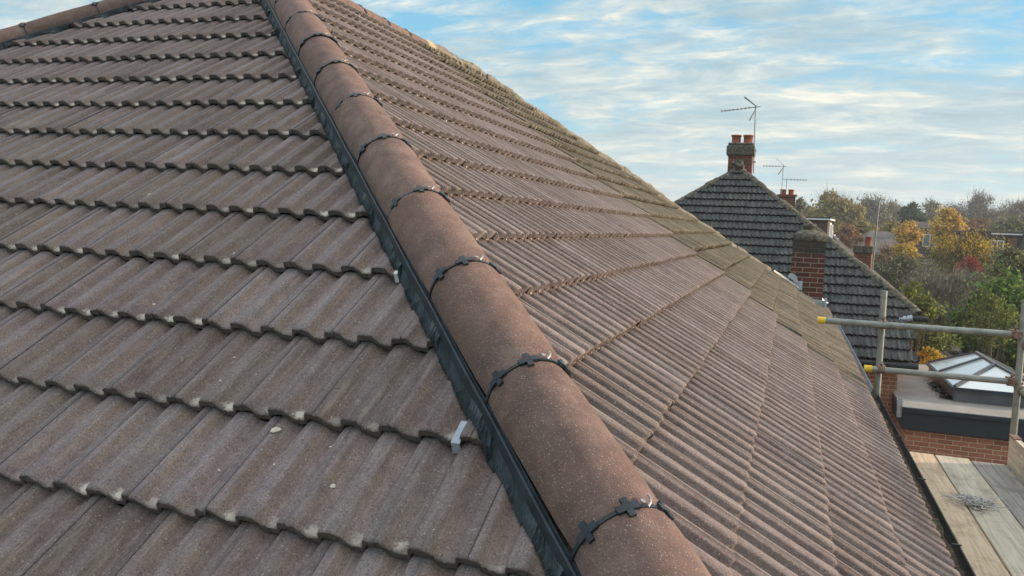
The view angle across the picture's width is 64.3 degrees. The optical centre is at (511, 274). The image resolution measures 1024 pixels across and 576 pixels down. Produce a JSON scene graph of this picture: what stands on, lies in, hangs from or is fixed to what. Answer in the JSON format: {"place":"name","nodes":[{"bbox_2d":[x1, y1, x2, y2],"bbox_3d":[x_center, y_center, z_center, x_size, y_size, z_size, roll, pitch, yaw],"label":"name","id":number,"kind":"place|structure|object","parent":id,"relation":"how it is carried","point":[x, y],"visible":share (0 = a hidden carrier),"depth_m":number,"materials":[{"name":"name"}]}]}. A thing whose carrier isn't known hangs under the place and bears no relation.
{"place":"outdoors","nodes":[
{"label":"outdoors","id":0,"kind":"place"},
{"bbox_2d":[0,0,975,575],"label":"tiled house","id":1,"kind":"structure","parent":0,"point":[460,316],"depth_m":2.49,"materials":[{"name":"brown tile"}]},
{"bbox_2d":[270,427,280,432],"bbox_3d":[-0.559,0.366,1.923,0.013,0.011,0.027,6,5,45],"label":"mortar crumb","id":2,"kind":"object","parent":1,"relation":"on","point":[275,429],"visible":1,"depth_m":1.92,"materials":[{"name":"white concrete"}]},
{"bbox_2d":[0,0,1023,238],"label":"sky","id":3,"kind":"structure","parent":0,"point":[906,100],"materials":[{"name":"blue"}]},
{"bbox_2d":[852,231,924,270],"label":"grey roofed house","id":4,"kind":"structure","parent":0,"point":[883,237],"depth_m":81.54,"materials":[{"name":"brown tile"}]},
{"bbox_2d":[910,222,967,261],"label":"white house","id":5,"kind":"structure","parent":0,"point":[920,225],"depth_m":83.82,"materials":[{"name":"paint"}]},
{"bbox_2d":[922,234,935,246],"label":"window","id":6,"kind":"structure","parent":5,"relation":"in","point":[929,237],"depth_m":83.68,"materials":[{"name":"white paint"}]},
{"bbox_2d":[925,380,952,398],"bbox_3d":[7.646,2.052,14.668,0.306,0.087,1.653,4,4,19],"label":"leaf heap","id":7,"kind":"object","parent":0,"point":[935,386],"visible":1,"depth_m":14.60,"materials":[{"name":"black plant"}]},
{"bbox_3d":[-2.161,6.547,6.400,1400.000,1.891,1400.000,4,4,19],"label":"ground","id":8,"kind":"structure","parent":0,"visible":0},
{"bbox_2d":[674,135,927,421],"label":"neighbour house","id":9,"kind":"structure","parent":8,"relation":"on","point":[738,203],"depth_m":16.84,"materials":[{"name":"tile"}]},
{"bbox_2d":[721,96,760,172],"bbox_3d":[5.561,-3.420,19.945,0.929,1.835,0.266,4,4,19],"label":"tv aerial","id":10,"kind":"object","parent":9,"relation":"attached to","point":[737,109],"visible":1,"depth_m":19.83,"materials":[{"name":"grey metal"}]},
{"bbox_2d":[857,193,880,270],"bbox_3d":[10.648,-1.121,24.465,0.701,2.628,0.292,5,5,38],"label":"tv aerial","id":11,"kind":"object","parent":9,"relation":"attached to","point":[879,200],"visible":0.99,"depth_m":24.28,"materials":[{"name":"grey metal"}]},
{"bbox_2d":[795,196,808,215],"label":"tree","id":12,"kind":"object","parent":8,"relation":"on","point":[800,204],"visible":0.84,"depth_m":61.92,"materials":[{"name":"grey plant"}]},
{"bbox_2d":[804,185,868,231],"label":"round tree","id":13,"kind":"object","parent":8,"relation":"on","point":[836,207],"visible":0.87,"depth_m":118.28,"materials":[{"name":"green plant"}]},
{"bbox_2d":[833,219,864,250],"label":"orange bush","id":14,"kind":"object","parent":8,"relation":"on","point":[843,234],"visible":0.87,"depth_m":75.45,"materials":[{"name":"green plant"}]},
{"bbox_2d":[806,217,894,287],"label":"dormer house","id":15,"kind":"structure","parent":8,"relation":"on","point":[824,224],"depth_m":31.21,"materials":[{"name":"white tile"}]},
{"bbox_2d":[828,223,831,236],"bbox_3d":[12.258,-1.471,31.508,0.080,1.050,0.620,4,4,27],"label":"window","id":16,"kind":"structure","parent":15,"relation":"in","point":[829,224],"depth_m":31.22,"materials":[{"name":"white paint"}]},
{"bbox_2d":[777,189,951,337],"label":"chimney house","id":17,"kind":"structure","parent":8,"relation":"on","point":[789,197],"depth_m":26.78,"materials":[{"name":"red brick"}]},
{"bbox_2d":[763,158,786,198],"bbox_3d":[8.637,-3.053,26.860,0.737,1.538,0.239,4,4,19],"label":"tv aerial","id":18,"kind":"object","parent":17,"relation":"attached to","point":[783,166],"visible":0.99,"depth_m":26.76,"materials":[{"name":"grey metal"}]},
{"bbox_2d":[783,179,806,189],"bbox_3d":[9.412,-2.779,27.159,0.738,0.820,0.126,3,4,16],"label":"tv aerial","id":19,"kind":"object","parent":17,"relation":"attached to","point":[791,180],"visible":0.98,"depth_m":27.18,"materials":[{"name":"grey metal"}]},
{"bbox_2d":[849,218,879,238],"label":"olive bush","id":20,"kind":"object","parent":8,"relation":"on","point":[865,227],"visible":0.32,"depth_m":87.61,"materials":[{"name":"green plant"}]},
{"bbox_2d":[855,190,902,234],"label":"bare tree","id":21,"kind":"object","parent":8,"relation":"on","point":[872,211],"visible":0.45,"depth_m":142.48,"materials":[{"name":"grey plant"}]},
{"bbox_2d":[874,242,895,265],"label":"brown bush","id":22,"kind":"object","parent":8,"relation":"on","point":[887,249],"visible":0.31,"depth_m":54.66,"materials":[{"name":"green plant"}]},
{"bbox_2d":[873,216,900,235],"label":"yellow bush","id":23,"kind":"object","parent":8,"relation":"on","point":[889,226],"visible":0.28,"depth_m":91.60,"materials":[{"name":"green plant"}]},
{"bbox_2d":[875,199,900,219],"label":"bare tree","id":24,"kind":"object","parent":8,"relation":"on","point":[894,206],"visible":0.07,"depth_m":149.53,"materials":[{"name":"grey plant"}]},
{"bbox_2d":[888,236,921,263],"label":"yellow bush","id":25,"kind":"object","parent":8,"relation":"on","point":[899,248],"visible":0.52,"depth_m":57.52,"materials":[{"name":"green plant"}]},
{"bbox_2d":[853,237,964,363],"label":"stack house","id":26,"kind":"structure","parent":8,"relation":"on","point":[863,254],"depth_m":24.79,"materials":[{"name":"red brick"}]},
{"bbox_2d":[890,217,928,245],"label":"golden tree","id":27,"kind":"object","parent":8,"relation":"on","point":[903,233],"visible":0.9,"depth_m":77.56,"materials":[{"name":"yellow plant"}]},
{"bbox_2d":[873,239,946,292],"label":"dark thicket","id":28,"kind":"object","parent":8,"relation":"on","point":[891,271],"visible":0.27,"depth_m":41.72,"materials":[{"name":"green plant"}]},
{"bbox_2d":[894,199,928,224],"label":"evergreen tree","id":29,"kind":"object","parent":8,"relation":"on","point":[910,211],"visible":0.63,"depth_m":111.43,"materials":[{"name":"green plant"}]},
{"bbox_2d":[818,291,1023,482],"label":"scaffold","id":30,"kind":"object","parent":8,"relation":"on","point":[879,368],"visible":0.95,"depth_m":6.28,"materials":[{"name":"grey metal"}]},
{"bbox_2d":[909,451,1009,575],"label":"scaffold board","id":31,"kind":"object","parent":30,"relation":"on","point":[983,559],"visible":0.51,"depth_m":4.52,"materials":[{"name":"beige wood"}]},
{"bbox_2d":[935,455,1023,575],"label":"scaffold board","id":32,"kind":"object","parent":30,"relation":"on","point":[1002,529],"visible":0.78,"depth_m":4.62,"materials":[{"name":"grey wood"}]},
{"bbox_2d":[941,491,1009,513],"bbox_3d":[2.725,1.337,4.801,0.342,0.048,0.320,4,4,19],"label":"wire tangle","id":33,"kind":"object","parent":32,"relation":"on","point":[981,503],"visible":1,"depth_m":4.80,"materials":[{"name":"plastic"}]},
{"bbox_2d":[971,461,1023,528],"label":"scaffold board","id":34,"kind":"object","parent":30,"relation":"on","point":[1004,482],"visible":0.75,"depth_m":5.26,"materials":[{"name":"grey wood"}]},
{"bbox_2d":[1007,434,1023,483],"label":"toe board","id":35,"kind":"object","parent":30,"relation":"on","point":[1015,463],"visible":1,"depth_m":5.54,"materials":[{"name":"beige wood"}]},
{"bbox_2d":[899,278,946,363],"bbox_3d":[10.388,2.724,21.155,1.291,5.521,1.448,4,4,19],"label":"rose shrub","id":36,"kind":"object","parent":8,"relation":"on","point":[925,304],"visible":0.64,"depth_m":20.84,"materials":[{"name":"green plant"}]},
{"bbox_2d":[918,195,941,221],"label":"bare tree","id":37,"kind":"object","parent":8,"relation":"on","point":[931,207],"visible":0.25,"depth_m":129.37,"materials":[{"name":"grey plant"}]},
{"bbox_2d":[917,346,945,364],"bbox_3d":[10.232,3.629,20.118,0.693,3.853,1.014,4,4,19],"label":"yellow shrub","id":38,"kind":"object","parent":8,"relation":"on","point":[929,353],"visible":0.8,"depth_m":19.93,"materials":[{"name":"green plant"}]},
{"bbox_2d":[908,316,961,362],"bbox_3d":[11.304,3.171,22.268,1.890,4.532,2.178,4,4,19],"label":"green hedge","id":39,"kind":"object","parent":8,"relation":"on","point":[948,342],"visible":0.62,"depth_m":21.70,"materials":[{"name":"green plant"}]},
{"bbox_2d":[895,254,997,325],"bbox_3d":[17.713,1.981,33.282,4.581,6.069,4.783,4,4,19],"label":"twiggy willow","id":40,"kind":"object","parent":8,"relation":"on","point":[941,288],"visible":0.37,"depth_m":32.82,"materials":[{"name":"plant"}]},
{"bbox_2d":[926,201,973,251],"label":"golden tree","id":41,"kind":"object","parent":8,"relation":"on","point":[949,219],"visible":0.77,"depth_m":73.56,"materials":[{"name":"yellow plant"}]},
{"bbox_2d":[945,345,960,355],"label":"garden shed","id":42,"kind":"structure","parent":8,"relation":"on","point":[956,352],"depth_m":23.26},
{"bbox_2d":[891,351,1023,477],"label":"extension","id":43,"kind":"object","parent":8,"relation":"on","point":[970,420],"visible":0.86,"depth_m":13.12,"materials":[{"name":"orange brick"}]},
{"bbox_2d":[909,220,1008,289],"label":"willow shrub","id":44,"kind":"object","parent":8,"relation":"on","point":[955,258],"visible":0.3,"depth_m":45.33,"materials":[{"name":"green plant"}]},
{"bbox_2d":[951,202,970,220],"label":"grey tree","id":45,"kind":"object","parent":8,"relation":"on","point":[960,208],"visible":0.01,"depth_m":158.97,"materials":[{"name":"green plant"}]},
{"bbox_2d":[938,309,992,355],"bbox_3d":[14.748,3.232,25.917,2.951,4.124,2.908,4,4,19],"label":"dark hedge","id":46,"kind":"object","parent":8,"relation":"on","point":[965,348],"visible":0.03,"depth_m":25.57,"materials":[{"name":"green plant"}]},
{"bbox_2d":[954,255,983,277],"bbox_3d":[20.672,1.964,37.104,1.393,6.029,1.116,4,4,19],"label":"red bush","id":47,"kind":"object","parent":8,"relation":"on","point":[973,262],"visible":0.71,"depth_m":36.88,"materials":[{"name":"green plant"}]},
{"bbox_2d":[930,224,1010,269],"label":"yellow shoots","id":48,"kind":"object","parent":8,"relation":"on","point":[949,239],"visible":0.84,"depth_m":44.43,"materials":[{"name":"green plant"}]},
{"bbox_2d":[917,231,1023,287],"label":"dormer cottage","id":49,"kind":"structure","parent":8,"relation":"on","point":[1015,238],"depth_m":59.77,"materials":[{"name":"brown paint"}]},
{"bbox_2d":[991,240,1003,253],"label":"window","id":50,"kind":"structure","parent":49,"relation":"in","point":[993,240],"depth_m":59.89,"materials":[{"name":"white paint"}]},
{"bbox_2d":[963,212,991,230],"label":"russet tree","id":51,"kind":"object","parent":8,"relation":"on","point":[982,221],"visible":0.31,"depth_m":99.27,"materials":[{"name":"brown plant"}]},
{"bbox_2d":[935,261,1023,372],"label":"leafy tree","id":52,"kind":"object","parent":8,"relation":"on","point":[1013,289],"visible":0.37,"depth_m":24.59,"materials":[{"name":"green plant"}]},
{"bbox_2d":[948,186,1020,222],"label":"bare tree","id":53,"kind":"object","parent":8,"relation":"on","point":[978,205],"visible":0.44,"depth_m":149.21,"materials":[{"name":"grey plant"}]},
{"bbox_2d":[955,289,1019,363],"bbox_3d":[13.482,2.881,23.104,1.784,5.123,1.700,4,4,19],"label":"leafy shrub","id":54,"kind":"object","parent":8,"relation":"on","point":[983,321],"visible":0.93,"depth_m":22.94,"materials":[{"name":"green plant"}]},
{"bbox_2d":[981,208,1023,231],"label":"green tree","id":55,"kind":"object","parent":8,"relation":"on","point":[1014,223],"visible":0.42,"depth_m":94.47,"materials":[{"name":"green plant"}]},
{"bbox_2d":[984,243,1023,362],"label":"pale shrub","id":56,"kind":"object","parent":8,"relation":"on","point":[1012,257],"visible":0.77,"depth_m":30.86,"materials":[{"name":"green plant"}]},
{"bbox_2d":[996,197,1023,220],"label":"bare tree","id":57,"kind":"object","parent":8,"relation":"on","point":[1017,207],"visible":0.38,"depth_m":139.83,"materials":[{"name":"grey plant"}]}
]}

